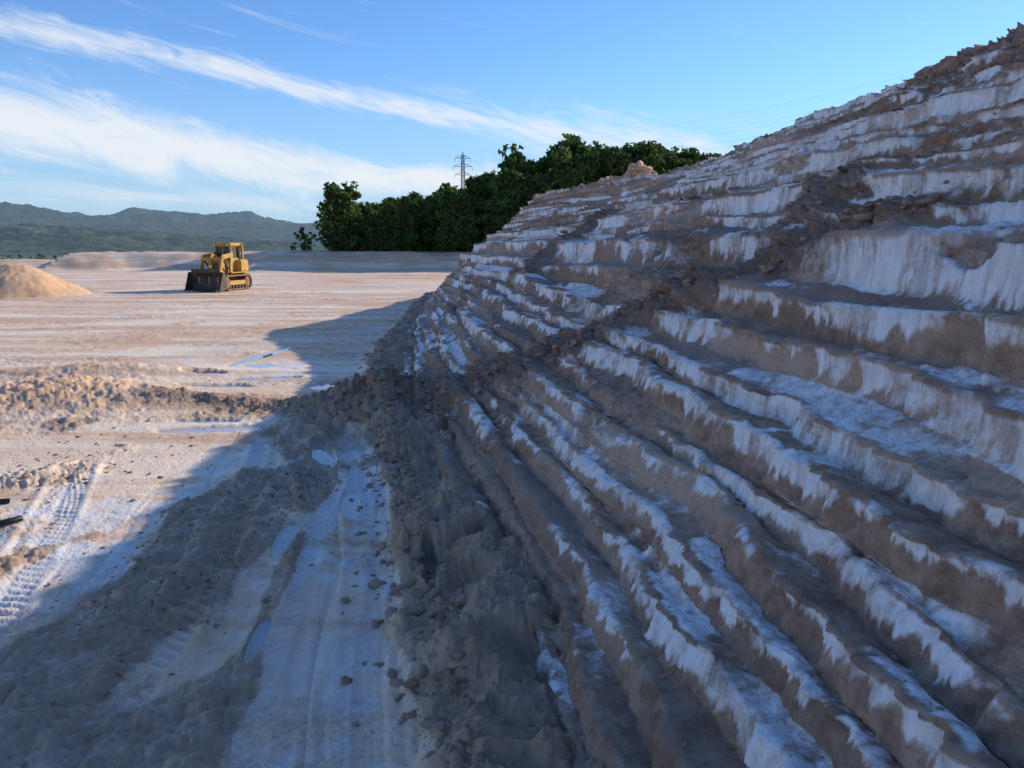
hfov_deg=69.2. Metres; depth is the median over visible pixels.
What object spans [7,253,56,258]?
distant scrub
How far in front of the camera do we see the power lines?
236.91 m
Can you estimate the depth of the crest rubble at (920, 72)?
16.25 m
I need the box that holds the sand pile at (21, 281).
[0,264,91,298]
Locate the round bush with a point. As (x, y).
(304, 246)
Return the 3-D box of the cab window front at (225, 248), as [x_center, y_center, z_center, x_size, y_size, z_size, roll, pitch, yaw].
[-23.974,-10.953,61.646,1.232,0.918,0.027,3,11,14]
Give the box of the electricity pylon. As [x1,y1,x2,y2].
[453,152,471,187]
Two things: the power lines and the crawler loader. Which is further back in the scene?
the power lines
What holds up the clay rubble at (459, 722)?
on the ground at (66, 366)
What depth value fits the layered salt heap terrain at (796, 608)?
7.35 m
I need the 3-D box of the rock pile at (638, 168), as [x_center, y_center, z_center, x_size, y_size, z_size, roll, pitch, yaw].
[7.713,-12.909,48.715,10.441,3.339,8.437,-10,15,-42]
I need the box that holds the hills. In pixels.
[0,201,328,255]
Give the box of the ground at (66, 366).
[0,250,606,767]
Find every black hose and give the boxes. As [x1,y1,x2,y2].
[0,498,9,503]
[0,515,22,526]
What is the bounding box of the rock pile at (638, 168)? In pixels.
[597,160,657,182]
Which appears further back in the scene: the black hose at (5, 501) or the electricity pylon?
the electricity pylon
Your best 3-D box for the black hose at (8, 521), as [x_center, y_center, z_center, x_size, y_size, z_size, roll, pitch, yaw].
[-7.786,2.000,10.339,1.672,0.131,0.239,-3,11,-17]
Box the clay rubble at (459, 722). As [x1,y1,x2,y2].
[0,306,492,767]
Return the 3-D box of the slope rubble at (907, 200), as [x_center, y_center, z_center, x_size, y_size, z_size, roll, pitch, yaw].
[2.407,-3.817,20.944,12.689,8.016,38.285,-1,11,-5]
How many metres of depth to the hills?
3776.85 m
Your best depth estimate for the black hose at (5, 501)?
11.40 m
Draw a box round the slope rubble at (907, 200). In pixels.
[403,28,1023,758]
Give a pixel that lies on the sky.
(108, 107)
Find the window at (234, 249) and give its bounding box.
[231,246,238,257]
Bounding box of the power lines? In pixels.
[456,74,912,170]
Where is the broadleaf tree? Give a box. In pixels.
[312,133,722,251]
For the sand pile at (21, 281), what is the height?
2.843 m
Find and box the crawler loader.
[184,241,251,291]
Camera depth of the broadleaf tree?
114.73 m
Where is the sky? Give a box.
[0,0,1023,223]
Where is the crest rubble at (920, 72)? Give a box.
[579,66,927,185]
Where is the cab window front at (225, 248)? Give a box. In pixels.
[216,246,228,256]
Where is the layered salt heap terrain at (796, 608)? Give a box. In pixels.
[402,22,1023,767]
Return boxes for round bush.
[290,227,318,250]
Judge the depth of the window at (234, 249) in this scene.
62.07 m

